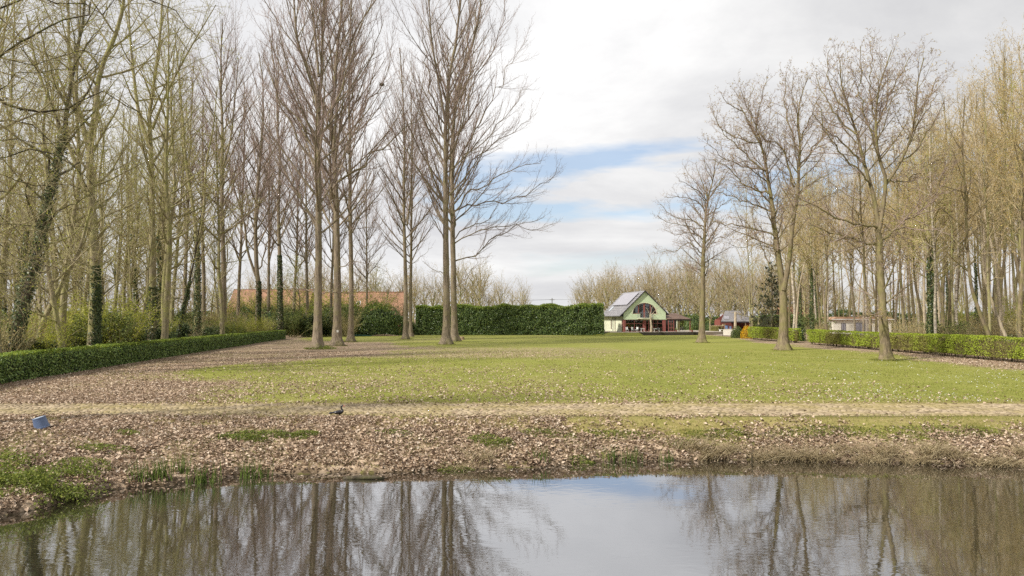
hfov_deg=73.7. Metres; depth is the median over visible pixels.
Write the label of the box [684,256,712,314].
tree
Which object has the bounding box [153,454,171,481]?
iris shoots
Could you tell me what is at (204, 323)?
shrub
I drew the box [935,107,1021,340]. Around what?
tree
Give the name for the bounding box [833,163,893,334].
tree
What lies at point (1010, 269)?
tree
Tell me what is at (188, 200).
poplar
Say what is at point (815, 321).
shrub
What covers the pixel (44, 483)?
bramble bush
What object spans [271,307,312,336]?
shrub
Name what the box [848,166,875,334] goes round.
birch
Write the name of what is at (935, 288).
birch
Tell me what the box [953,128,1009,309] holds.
tree
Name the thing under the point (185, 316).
shrub
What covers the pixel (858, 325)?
door
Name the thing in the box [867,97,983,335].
tree
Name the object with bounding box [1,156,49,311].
tree
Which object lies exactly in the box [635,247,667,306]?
tree
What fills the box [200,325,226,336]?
shrub
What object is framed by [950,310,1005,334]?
shrub
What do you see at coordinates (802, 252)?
tree
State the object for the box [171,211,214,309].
tree
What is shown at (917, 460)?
dry grass tuft
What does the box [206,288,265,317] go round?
shrub
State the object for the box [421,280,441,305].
tree
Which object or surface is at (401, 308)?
shrub
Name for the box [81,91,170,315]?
tree
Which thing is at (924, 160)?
tree
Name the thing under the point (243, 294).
farmhouse
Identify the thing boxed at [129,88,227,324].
tree
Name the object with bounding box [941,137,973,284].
tree
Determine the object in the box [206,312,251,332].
shrub
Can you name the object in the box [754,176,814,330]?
tree
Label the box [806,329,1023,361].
hedge
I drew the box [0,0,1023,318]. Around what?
sky
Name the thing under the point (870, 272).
birch
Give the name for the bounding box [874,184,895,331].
tree
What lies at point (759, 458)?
dry grass tuft
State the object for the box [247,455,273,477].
iris shoots
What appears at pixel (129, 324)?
shrub
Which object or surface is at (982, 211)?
tree
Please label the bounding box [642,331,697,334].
deck
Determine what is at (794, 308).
birch
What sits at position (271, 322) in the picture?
shrub
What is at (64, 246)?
tree
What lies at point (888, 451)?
dry grass tuft
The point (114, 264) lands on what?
tree
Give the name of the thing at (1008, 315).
shrub
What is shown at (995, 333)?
shrub
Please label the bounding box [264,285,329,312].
shrub
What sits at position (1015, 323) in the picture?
shrub
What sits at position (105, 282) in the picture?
tree
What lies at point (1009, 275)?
tree
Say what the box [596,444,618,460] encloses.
iris shoots
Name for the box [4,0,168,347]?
tree
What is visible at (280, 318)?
poplar
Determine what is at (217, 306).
tree
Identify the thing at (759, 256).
tree
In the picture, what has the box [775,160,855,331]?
tree
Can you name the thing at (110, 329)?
shrub
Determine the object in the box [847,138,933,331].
tree
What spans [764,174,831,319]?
tree
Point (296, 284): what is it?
tree
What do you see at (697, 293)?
tree
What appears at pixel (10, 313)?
tree
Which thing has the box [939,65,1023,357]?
tree
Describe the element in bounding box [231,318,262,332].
shrub
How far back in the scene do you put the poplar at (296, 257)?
132.41 m
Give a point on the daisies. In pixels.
(896, 387)
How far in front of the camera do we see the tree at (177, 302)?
188.62 m
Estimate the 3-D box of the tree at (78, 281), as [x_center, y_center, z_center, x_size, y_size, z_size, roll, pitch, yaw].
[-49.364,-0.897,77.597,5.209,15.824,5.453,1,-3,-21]
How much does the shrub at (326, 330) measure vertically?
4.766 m
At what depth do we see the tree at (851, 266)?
125.73 m
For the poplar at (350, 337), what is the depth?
93.34 m
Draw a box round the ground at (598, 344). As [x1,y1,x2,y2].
[0,319,1023,515]
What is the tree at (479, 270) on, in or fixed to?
on the ground at (598, 344)
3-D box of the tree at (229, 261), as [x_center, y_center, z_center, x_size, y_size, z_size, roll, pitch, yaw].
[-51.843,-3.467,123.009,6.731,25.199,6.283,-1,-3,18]
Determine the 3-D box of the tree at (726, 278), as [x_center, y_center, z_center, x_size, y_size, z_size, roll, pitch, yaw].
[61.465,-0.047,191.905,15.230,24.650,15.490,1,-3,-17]
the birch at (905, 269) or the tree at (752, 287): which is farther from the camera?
the tree at (752, 287)
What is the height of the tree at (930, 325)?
22.386 m
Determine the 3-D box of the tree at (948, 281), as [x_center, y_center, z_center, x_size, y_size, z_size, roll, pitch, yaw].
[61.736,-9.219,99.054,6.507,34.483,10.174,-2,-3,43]
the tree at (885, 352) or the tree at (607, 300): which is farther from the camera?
the tree at (607, 300)
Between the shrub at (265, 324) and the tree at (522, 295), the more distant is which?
the tree at (522, 295)
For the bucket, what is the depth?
19.57 m
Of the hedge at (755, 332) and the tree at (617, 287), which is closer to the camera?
the hedge at (755, 332)
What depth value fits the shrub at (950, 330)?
64.97 m
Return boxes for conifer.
[749,261,792,329]
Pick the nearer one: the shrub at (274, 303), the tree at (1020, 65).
the tree at (1020, 65)
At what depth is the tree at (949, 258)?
114.99 m
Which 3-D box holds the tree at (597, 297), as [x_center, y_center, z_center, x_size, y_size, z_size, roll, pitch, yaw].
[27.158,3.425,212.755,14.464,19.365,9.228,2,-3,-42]
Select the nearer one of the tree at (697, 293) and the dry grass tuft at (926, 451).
the dry grass tuft at (926, 451)
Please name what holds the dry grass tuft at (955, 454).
on the ground at (598, 344)
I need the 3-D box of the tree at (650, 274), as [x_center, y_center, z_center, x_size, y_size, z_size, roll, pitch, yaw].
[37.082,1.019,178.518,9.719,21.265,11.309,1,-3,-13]
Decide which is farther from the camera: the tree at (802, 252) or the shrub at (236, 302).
the shrub at (236, 302)
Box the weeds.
[304,345,336,348]
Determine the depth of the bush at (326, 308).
131.44 m
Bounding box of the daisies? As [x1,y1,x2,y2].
[647,354,1022,401]
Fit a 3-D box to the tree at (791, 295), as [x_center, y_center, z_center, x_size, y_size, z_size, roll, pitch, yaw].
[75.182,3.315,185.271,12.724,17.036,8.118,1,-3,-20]
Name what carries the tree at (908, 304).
on the ground at (598, 344)
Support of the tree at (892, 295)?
on the ground at (598, 344)
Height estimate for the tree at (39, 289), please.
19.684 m
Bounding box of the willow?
[283,251,324,335]
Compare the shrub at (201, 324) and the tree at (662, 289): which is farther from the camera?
the tree at (662, 289)
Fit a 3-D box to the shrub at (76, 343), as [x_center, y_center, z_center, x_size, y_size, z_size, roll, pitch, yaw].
[-31.066,3.549,49.520,5.453,3.965,5.995,1,-3,-12]
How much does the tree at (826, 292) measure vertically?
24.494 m
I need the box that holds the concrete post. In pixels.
[734,312,736,328]
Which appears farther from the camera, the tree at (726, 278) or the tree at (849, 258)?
the tree at (726, 278)
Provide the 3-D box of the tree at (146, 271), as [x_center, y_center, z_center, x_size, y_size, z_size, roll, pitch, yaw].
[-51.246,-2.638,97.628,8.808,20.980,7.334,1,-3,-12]
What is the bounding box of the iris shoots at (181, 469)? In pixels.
[168,450,194,475]
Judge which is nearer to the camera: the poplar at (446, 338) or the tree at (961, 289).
the poplar at (446, 338)
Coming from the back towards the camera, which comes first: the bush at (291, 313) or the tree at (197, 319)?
the bush at (291, 313)
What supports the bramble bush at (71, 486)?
on the ground at (598, 344)
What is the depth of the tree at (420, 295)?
179.37 m
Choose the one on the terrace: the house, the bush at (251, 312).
the house
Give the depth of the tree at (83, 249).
120.23 m
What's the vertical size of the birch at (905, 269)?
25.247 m
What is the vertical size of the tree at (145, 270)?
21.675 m
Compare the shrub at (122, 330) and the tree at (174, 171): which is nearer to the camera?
the shrub at (122, 330)
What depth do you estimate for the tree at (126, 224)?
97.53 m
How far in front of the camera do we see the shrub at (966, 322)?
69.55 m
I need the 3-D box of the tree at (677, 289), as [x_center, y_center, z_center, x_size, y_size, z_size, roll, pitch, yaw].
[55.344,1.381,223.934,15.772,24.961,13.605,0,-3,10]
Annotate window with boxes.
[633,303,656,316]
[649,320,662,330]
[841,323,845,330]
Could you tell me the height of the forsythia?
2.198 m
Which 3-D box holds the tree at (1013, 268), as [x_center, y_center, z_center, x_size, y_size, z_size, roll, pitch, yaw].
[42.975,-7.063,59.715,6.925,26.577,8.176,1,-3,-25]
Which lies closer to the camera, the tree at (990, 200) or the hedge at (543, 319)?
the tree at (990, 200)
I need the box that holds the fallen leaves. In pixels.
[0,347,1023,522]
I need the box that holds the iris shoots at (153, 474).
[144,455,161,480]
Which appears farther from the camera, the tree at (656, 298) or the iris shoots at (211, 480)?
the tree at (656, 298)
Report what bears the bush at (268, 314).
on the ground at (598, 344)
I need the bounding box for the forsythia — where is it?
[740,325,752,338]
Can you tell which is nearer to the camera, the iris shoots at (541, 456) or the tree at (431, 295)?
the iris shoots at (541, 456)
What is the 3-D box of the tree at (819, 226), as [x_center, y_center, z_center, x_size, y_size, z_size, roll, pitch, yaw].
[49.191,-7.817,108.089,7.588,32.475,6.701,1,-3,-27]
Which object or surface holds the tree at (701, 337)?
on the ground at (598, 344)
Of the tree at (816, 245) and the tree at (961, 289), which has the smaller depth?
the tree at (816, 245)
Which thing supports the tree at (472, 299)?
on the ground at (598, 344)
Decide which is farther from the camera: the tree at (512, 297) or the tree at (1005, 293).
the tree at (512, 297)
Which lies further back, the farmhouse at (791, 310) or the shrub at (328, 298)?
the farmhouse at (791, 310)
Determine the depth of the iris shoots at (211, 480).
17.10 m
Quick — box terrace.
[604,330,722,334]
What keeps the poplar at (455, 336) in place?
on the ground at (598, 344)
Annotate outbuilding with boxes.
[714,311,749,331]
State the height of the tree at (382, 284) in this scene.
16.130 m
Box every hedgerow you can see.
[2,309,214,325]
[677,314,775,329]
[759,309,1009,331]
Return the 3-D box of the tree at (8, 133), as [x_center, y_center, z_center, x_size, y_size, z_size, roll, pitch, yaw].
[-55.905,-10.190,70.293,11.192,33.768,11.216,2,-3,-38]
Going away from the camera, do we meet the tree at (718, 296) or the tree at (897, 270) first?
the tree at (897, 270)
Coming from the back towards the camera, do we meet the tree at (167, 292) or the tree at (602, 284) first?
the tree at (602, 284)
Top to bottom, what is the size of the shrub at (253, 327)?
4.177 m
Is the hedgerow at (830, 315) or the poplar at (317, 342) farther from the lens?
the hedgerow at (830, 315)
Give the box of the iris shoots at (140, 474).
[124,457,148,482]
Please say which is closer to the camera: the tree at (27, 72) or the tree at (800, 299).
the tree at (27, 72)
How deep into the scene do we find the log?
17.39 m
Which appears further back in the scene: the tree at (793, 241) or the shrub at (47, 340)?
the tree at (793, 241)
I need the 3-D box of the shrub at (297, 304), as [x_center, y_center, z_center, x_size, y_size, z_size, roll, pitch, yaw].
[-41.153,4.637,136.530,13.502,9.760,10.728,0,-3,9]
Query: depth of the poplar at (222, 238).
86.52 m
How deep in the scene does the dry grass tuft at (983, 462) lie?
18.96 m
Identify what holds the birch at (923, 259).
on the ground at (598, 344)
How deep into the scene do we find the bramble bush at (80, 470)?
16.22 m
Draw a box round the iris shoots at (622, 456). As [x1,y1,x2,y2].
[608,446,633,461]
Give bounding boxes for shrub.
[0,295,57,354]
[0,309,82,347]
[2,304,87,346]
[2,314,71,351]
[2,335,57,352]
[45,310,125,349]
[48,298,121,328]
[51,287,173,348]
[67,293,137,327]
[67,308,148,339]
[69,307,153,346]
[136,310,185,335]
[141,326,174,342]
[169,307,206,324]
[169,321,198,338]
[174,313,210,335]
[183,303,229,325]
[184,318,217,332]
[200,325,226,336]
[203,304,250,324]
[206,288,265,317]
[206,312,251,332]
[208,293,275,317]
[217,323,242,333]
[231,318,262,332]
[233,311,272,328]
[234,291,286,315]
[237,313,270,331]
[240,313,277,329]
[244,314,276,330]
[247,286,312,313]
[262,317,276,329]
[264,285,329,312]
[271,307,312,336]
[272,292,327,312]
[296,312,322,336]
[300,282,358,308]
[301,305,331,335]
[310,311,332,335]
[322,303,369,335]
[327,306,364,336]
[343,283,401,318]
[360,292,415,322]
[798,313,834,329]
[887,309,927,350]
[888,315,939,337]
[917,319,985,338]
[933,311,981,339]
[937,318,982,338]
[945,310,978,323]
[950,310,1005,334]
[965,311,1023,340]
[969,313,1011,339]
[987,295,1023,335]
[996,309,1023,336]
[998,305,1023,341]
[999,310,1023,340]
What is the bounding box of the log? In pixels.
[343,475,384,479]
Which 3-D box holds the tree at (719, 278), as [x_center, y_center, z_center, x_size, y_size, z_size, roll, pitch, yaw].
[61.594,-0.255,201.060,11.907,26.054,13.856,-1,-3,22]
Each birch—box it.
[772,169,811,342]
[804,216,824,318]
[817,209,836,321]
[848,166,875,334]
[863,187,890,331]
[888,184,923,327]
[900,160,942,336]
[901,156,926,329]
[909,107,961,353]
[933,134,980,323]
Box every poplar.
[144,45,242,314]
[155,0,288,322]
[169,82,250,320]
[192,34,300,329]
[208,69,280,317]
[230,29,311,329]
[231,97,303,312]
[240,0,390,349]
[261,91,345,316]
[264,0,442,345]
[265,136,328,308]
[280,1,413,341]
[299,120,358,314]
[340,158,394,306]
[363,34,451,338]
[373,76,456,336]
[380,0,499,344]
[387,0,566,341]
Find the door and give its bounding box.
[856,323,861,334]
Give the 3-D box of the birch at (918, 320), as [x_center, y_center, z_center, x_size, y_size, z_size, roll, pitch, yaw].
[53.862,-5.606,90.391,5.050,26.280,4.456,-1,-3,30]
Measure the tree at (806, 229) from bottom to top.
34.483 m
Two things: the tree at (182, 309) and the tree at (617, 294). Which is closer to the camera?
the tree at (182, 309)
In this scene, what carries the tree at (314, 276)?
on the ground at (598, 344)
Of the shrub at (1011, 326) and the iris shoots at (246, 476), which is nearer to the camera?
the iris shoots at (246, 476)
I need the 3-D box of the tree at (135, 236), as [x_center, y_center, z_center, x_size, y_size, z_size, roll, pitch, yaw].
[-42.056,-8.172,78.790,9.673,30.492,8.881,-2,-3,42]
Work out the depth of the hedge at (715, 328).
148.24 m
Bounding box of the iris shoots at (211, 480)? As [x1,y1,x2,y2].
[197,458,221,483]
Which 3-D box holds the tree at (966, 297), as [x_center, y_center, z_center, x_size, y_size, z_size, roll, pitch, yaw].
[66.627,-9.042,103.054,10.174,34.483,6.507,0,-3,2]
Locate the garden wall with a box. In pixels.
[723,329,732,334]
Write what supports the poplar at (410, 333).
on the ground at (598, 344)
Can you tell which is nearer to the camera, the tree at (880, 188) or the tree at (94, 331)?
the tree at (94, 331)
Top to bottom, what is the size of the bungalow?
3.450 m
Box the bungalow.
[822,317,893,334]
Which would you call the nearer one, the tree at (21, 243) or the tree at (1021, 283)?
the tree at (1021, 283)
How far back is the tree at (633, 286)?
159.48 m
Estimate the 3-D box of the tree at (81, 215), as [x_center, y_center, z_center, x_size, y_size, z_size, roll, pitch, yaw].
[-38.724,-4.301,63.904,6.426,21.488,5.998,0,-3,2]
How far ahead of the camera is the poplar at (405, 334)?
103.84 m
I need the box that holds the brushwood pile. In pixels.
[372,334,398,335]
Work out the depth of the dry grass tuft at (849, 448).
19.83 m
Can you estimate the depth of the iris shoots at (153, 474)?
16.81 m
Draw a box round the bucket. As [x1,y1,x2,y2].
[32,415,50,428]
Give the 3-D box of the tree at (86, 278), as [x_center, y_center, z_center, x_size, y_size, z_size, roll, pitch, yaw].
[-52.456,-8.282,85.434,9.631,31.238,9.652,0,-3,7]
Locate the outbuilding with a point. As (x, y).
(726, 318)
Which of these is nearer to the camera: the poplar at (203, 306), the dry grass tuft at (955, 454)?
the dry grass tuft at (955, 454)
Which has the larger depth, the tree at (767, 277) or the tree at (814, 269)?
the tree at (814, 269)
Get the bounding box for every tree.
[0,0,68,315]
[0,0,94,352]
[0,0,116,355]
[0,0,165,344]
[0,0,255,328]
[0,29,88,331]
[0,44,22,211]
[0,51,69,311]
[0,80,100,328]
[0,105,30,296]
[0,127,64,313]
[0,141,41,325]
[0,169,31,306]
[1,0,108,351]
[1,83,84,342]
[1,142,59,281]
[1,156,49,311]
[1,195,24,321]
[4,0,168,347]
[11,178,114,344]
[13,145,82,290]
[23,195,70,328]
[37,106,142,314]
[49,155,88,312]
[51,145,135,312]
[53,220,89,323]
[54,63,151,314]
[58,105,130,303]
[58,172,86,312]
[60,151,106,272]
[62,177,97,289]
[63,196,88,311]
[66,213,86,309]
[68,188,116,310]
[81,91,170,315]
[81,94,155,311]
[87,259,112,300]
[95,147,145,309]
[96,0,227,343]
[98,94,184,315]
[104,94,188,314]
[104,284,119,312]
[105,192,138,307]
[106,165,161,319]
[109,112,220,326]
[109,228,143,310]
[112,154,177,341]
[117,118,202,315]
[119,6,231,327]
[122,0,230,338]
[123,207,181,319]
[125,148,155,289]
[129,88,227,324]
[131,113,198,289]
[137,150,182,275]
[138,206,160,317]
[155,33,245,335]
[155,93,263,333]
[157,189,190,315]
[158,206,211,340]
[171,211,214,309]
[171,272,192,311]
[183,255,208,316]
[188,267,216,313]
[189,284,210,311]
[194,231,231,325]
[200,195,234,318]
[204,227,239,327]
[205,203,247,307]
[209,231,233,317]
[242,265,264,288]
[252,258,290,293]
[253,253,299,286]
[283,270,308,297]
[291,261,322,288]
[293,261,330,289]
[299,257,345,290]
[309,259,348,291]
[328,258,378,293]
[345,270,371,291]
[357,264,401,291]
[364,257,391,291]
[372,277,395,291]
[373,268,401,311]
[380,266,419,302]
[381,268,425,318]
[395,258,431,322]
[400,273,420,319]
[412,268,441,305]
[413,264,442,316]
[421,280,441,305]
[425,274,461,303]
[430,265,470,305]
[440,248,486,304]
[456,259,495,305]
[456,273,490,304]
[459,250,495,305]
[459,259,500,305]
[473,281,506,305]
[484,270,517,305]
[486,275,515,304]
[502,286,527,305]
[507,277,531,304]
[512,289,533,304]
[566,282,581,306]
[567,288,596,304]
[569,274,588,302]
[570,279,594,303]
[573,267,611,303]
[578,269,614,311]
[580,261,622,308]
[583,272,612,310]
[587,263,621,309]
[598,262,630,303]
[603,267,627,305]
[605,274,626,305]
[609,268,645,306]
[610,276,637,304]
[616,272,651,294]
[631,264,655,291]
[633,255,669,298]
[634,263,678,311]
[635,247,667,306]
[639,273,666,307]
[644,266,678,309]
[646,306,661,331]
[652,148,741,342]
[652,255,690,314]
[655,267,685,312]
[661,247,711,314]
[664,255,695,313]
[666,259,693,314]
[670,251,697,314]
[672,276,706,315]
[679,263,732,330]
[680,253,714,314]
[681,268,713,315]
[684,250,726,320]
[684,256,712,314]
[686,274,716,316]
[690,59,862,350]
[705,246,742,315]
[705,268,736,316]
[709,248,765,310]
[712,262,753,312]
[715,256,742,313]
[718,240,758,310]
[720,265,757,310]
[726,263,764,319]
[726,265,773,323]
[731,169,769,326]
[736,267,776,313]
[737,205,769,326]
[737,255,779,324]
[741,250,783,313]
[742,235,788,311]
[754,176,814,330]
[755,261,782,314]
[761,281,788,314]
[762,182,801,292]
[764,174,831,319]
[770,157,826,307]
[770,281,808,313]
[771,178,819,325]
[772,187,801,303]
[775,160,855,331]
[776,191,798,294]
[778,27,974,360]
[780,154,863,329]
[780,170,831,341]
[783,177,829,322]
[786,177,844,328]
[787,267,829,322]
[787,274,808,313]
[792,263,846,298]
[793,162,845,319]
[795,181,831,276]
[796,259,849,313]
[796,266,845,309]
[797,260,848,314]
[798,187,838,324]
[800,138,843,308]
[805,173,831,293]
[813,179,868,316]
[819,177,858,332]
[820,193,847,316]
[821,176,857,316]
[825,160,861,315]
[825,285,851,314]
[828,126,905,347]
[831,278,862,314]
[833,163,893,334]
[834,184,868,316]
[841,291,861,314]
[842,165,873,290]
[843,163,880,314]
[843,168,868,316]
[844,279,860,310]
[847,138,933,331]
[847,166,884,299]
[847,170,882,316]
[851,283,889,312]
[855,150,903,250]
[855,260,891,311]
[857,282,874,312]
[861,116,934,332]
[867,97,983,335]
[869,123,975,352]
[869,141,937,330]
[871,140,925,328]
[871,150,924,331]
[871,270,905,316]
[873,169,902,330]
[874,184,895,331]
[875,137,941,330]
[876,70,994,326]
[877,129,968,252]
[878,188,908,330]
[892,123,953,323]
[893,157,926,324]
[894,201,927,325]
[895,167,923,314]
[896,116,953,313]
[902,105,974,323]
[905,119,963,331]
[905,290,920,314]
[908,109,990,319]
[909,278,927,310]
[909,290,926,312]
[911,108,954,319]
[915,71,1019,357]
[915,101,998,330]
[922,122,979,323]
[928,68,1020,334]
[932,106,1003,322]
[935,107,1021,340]
[936,21,1023,329]
[936,145,974,320]
[938,149,976,319]
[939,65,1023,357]
[941,57,1012,339]
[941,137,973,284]
[943,156,979,327]
[944,274,972,310]
[944,277,979,313]
[945,47,1023,331]
[948,235,970,320]
[948,249,969,314]
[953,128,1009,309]
[953,257,972,301]
[954,291,974,311]
[956,70,1023,360]
[958,94,995,295]
[960,58,1023,336]
[961,39,1023,258]
[961,129,1009,292]
[961,159,996,327]
[965,71,1008,324]
[965,157,1017,322]
[966,123,1009,291]
[967,103,1009,307]
[971,136,1022,314]
[971,237,987,304]
[973,29,1023,303]
[974,48,1023,251]
[981,147,1013,315]
[986,138,1023,286]
[987,15,1023,180]
[987,73,1023,314]
[990,79,1023,314]
[992,209,1016,312]
[1001,212,1017,315]
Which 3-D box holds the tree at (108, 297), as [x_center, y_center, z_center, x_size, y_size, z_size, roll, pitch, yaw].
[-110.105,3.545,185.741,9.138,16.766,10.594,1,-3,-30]
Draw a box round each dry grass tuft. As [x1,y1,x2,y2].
[0,447,50,467]
[430,455,487,471]
[451,439,514,464]
[656,431,726,451]
[675,436,738,460]
[700,438,745,454]
[725,439,799,461]
[762,446,805,461]
[763,431,832,461]
[781,440,852,463]
[813,438,874,454]
[844,446,896,464]
[851,429,919,456]
[884,445,944,465]
[899,435,964,458]
[921,442,981,459]
[948,448,1020,467]
[967,443,1023,468]
[994,438,1023,458]
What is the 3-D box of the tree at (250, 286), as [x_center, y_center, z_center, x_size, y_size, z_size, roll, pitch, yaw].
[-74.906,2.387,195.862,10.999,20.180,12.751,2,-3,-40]
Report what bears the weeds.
on the ground at (598, 344)
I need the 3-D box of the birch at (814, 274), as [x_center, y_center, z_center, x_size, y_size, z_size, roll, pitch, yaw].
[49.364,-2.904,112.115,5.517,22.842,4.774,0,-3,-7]
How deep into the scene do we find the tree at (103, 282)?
87.26 m
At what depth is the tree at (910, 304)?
206.42 m
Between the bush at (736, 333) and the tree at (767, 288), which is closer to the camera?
the bush at (736, 333)
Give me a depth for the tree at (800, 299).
134.09 m
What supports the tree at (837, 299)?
on the ground at (598, 344)
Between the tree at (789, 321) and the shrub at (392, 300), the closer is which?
the tree at (789, 321)
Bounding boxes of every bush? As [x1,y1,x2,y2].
[0,443,60,489]
[0,462,94,509]
[40,466,112,504]
[53,458,103,487]
[228,306,254,319]
[261,305,277,329]
[283,304,297,334]
[296,303,322,334]
[322,303,329,313]
[343,302,363,334]
[354,299,402,335]
[408,319,415,334]
[684,313,698,329]
[705,320,714,330]
[730,325,741,337]
[791,317,805,340]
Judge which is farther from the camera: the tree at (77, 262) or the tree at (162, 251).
the tree at (77, 262)
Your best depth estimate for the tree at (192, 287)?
125.20 m
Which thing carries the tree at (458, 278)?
on the ground at (598, 344)
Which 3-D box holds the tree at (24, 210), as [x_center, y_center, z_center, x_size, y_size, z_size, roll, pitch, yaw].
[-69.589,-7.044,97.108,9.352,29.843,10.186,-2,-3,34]
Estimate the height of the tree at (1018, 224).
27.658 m
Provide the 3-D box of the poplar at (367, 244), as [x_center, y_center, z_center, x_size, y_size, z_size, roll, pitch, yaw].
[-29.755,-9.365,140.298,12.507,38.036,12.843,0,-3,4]
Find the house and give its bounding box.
[604,290,691,331]
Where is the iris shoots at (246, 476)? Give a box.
[239,460,261,479]
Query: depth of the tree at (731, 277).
207.01 m
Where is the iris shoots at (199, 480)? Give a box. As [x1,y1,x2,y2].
[185,463,207,484]
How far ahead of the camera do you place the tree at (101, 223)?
52.27 m
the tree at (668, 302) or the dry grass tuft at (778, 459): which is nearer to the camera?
the dry grass tuft at (778, 459)
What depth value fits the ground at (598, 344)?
33.42 m
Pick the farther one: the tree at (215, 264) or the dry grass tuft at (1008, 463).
the tree at (215, 264)
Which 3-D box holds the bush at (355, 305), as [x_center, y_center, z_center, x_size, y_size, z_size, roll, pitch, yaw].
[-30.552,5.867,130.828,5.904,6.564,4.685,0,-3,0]
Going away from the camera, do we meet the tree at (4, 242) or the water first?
the water
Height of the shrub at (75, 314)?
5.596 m
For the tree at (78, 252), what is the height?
12.835 m
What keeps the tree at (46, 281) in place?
on the ground at (598, 344)
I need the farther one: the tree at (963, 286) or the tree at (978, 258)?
the tree at (963, 286)
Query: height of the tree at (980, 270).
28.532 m
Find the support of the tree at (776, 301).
on the ground at (598, 344)
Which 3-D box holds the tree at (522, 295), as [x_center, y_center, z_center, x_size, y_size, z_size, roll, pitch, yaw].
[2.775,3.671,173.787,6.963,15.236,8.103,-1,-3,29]
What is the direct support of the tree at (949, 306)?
on the ground at (598, 344)
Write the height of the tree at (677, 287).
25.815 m
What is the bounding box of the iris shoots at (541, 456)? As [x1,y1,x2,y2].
[527,444,549,462]
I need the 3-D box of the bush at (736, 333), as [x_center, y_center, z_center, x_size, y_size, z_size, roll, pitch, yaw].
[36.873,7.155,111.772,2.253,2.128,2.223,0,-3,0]
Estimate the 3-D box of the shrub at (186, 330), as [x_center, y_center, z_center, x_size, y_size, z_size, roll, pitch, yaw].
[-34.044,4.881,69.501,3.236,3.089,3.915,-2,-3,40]
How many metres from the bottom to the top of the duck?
0.310 m
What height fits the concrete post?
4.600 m
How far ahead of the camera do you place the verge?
126.93 m
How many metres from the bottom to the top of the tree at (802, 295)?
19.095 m
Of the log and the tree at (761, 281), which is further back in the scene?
the tree at (761, 281)
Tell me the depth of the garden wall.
127.64 m
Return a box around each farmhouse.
[228,289,313,311]
[322,292,403,328]
[776,307,808,315]
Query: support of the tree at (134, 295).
on the ground at (598, 344)
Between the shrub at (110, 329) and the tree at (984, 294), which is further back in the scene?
the tree at (984, 294)
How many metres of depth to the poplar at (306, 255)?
122.18 m
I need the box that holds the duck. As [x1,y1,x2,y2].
[329,405,344,414]
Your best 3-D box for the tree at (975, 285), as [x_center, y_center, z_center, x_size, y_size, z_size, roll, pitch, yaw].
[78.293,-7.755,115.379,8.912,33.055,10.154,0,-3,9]
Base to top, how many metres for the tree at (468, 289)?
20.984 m
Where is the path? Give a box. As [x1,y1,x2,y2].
[13,403,1018,416]
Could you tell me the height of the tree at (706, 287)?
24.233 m
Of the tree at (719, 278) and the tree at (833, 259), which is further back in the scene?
the tree at (719, 278)
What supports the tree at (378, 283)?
on the ground at (598, 344)
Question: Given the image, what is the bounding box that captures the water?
[0,460,1023,575]
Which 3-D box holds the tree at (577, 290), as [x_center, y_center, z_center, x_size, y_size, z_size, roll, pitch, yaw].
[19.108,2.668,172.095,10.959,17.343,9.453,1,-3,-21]
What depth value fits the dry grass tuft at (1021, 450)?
19.30 m
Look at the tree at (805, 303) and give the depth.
156.39 m
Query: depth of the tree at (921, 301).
250.22 m
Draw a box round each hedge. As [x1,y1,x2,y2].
[0,330,285,383]
[415,303,604,334]
[710,325,722,330]
[747,326,801,342]
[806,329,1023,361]
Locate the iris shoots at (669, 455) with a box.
[659,448,673,461]
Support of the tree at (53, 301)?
on the ground at (598, 344)
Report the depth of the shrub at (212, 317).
102.12 m
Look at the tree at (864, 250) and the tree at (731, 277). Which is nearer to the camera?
the tree at (864, 250)
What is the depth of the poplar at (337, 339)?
79.95 m
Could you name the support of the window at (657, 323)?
in the house
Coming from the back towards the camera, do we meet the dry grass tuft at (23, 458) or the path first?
the path
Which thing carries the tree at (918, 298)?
on the ground at (598, 344)
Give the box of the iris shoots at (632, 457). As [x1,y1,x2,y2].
[625,447,644,461]
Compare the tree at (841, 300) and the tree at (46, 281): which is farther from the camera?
the tree at (841, 300)
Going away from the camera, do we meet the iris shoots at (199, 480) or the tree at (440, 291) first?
the iris shoots at (199, 480)
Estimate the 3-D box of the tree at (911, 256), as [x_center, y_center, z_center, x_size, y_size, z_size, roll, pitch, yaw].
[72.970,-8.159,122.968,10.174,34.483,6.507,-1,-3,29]
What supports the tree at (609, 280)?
on the ground at (598, 344)
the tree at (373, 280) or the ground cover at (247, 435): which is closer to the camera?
the ground cover at (247, 435)
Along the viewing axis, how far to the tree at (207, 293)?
177.38 m
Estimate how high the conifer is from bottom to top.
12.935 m
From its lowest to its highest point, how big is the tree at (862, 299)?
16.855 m
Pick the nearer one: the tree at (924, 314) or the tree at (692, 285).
the tree at (924, 314)
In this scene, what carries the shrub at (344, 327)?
on the ground at (598, 344)
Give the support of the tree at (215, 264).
on the ground at (598, 344)
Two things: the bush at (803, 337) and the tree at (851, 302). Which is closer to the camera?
the bush at (803, 337)
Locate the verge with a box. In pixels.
[569,332,643,335]
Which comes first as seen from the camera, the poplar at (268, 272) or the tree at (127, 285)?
the tree at (127, 285)
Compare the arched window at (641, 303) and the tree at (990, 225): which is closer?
the tree at (990, 225)
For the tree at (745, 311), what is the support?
on the ground at (598, 344)
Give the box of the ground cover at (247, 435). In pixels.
[20,425,1004,480]
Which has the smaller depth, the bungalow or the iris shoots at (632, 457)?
the iris shoots at (632, 457)
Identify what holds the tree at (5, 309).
on the ground at (598, 344)
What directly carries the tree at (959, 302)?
on the ground at (598, 344)
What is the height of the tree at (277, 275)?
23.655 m

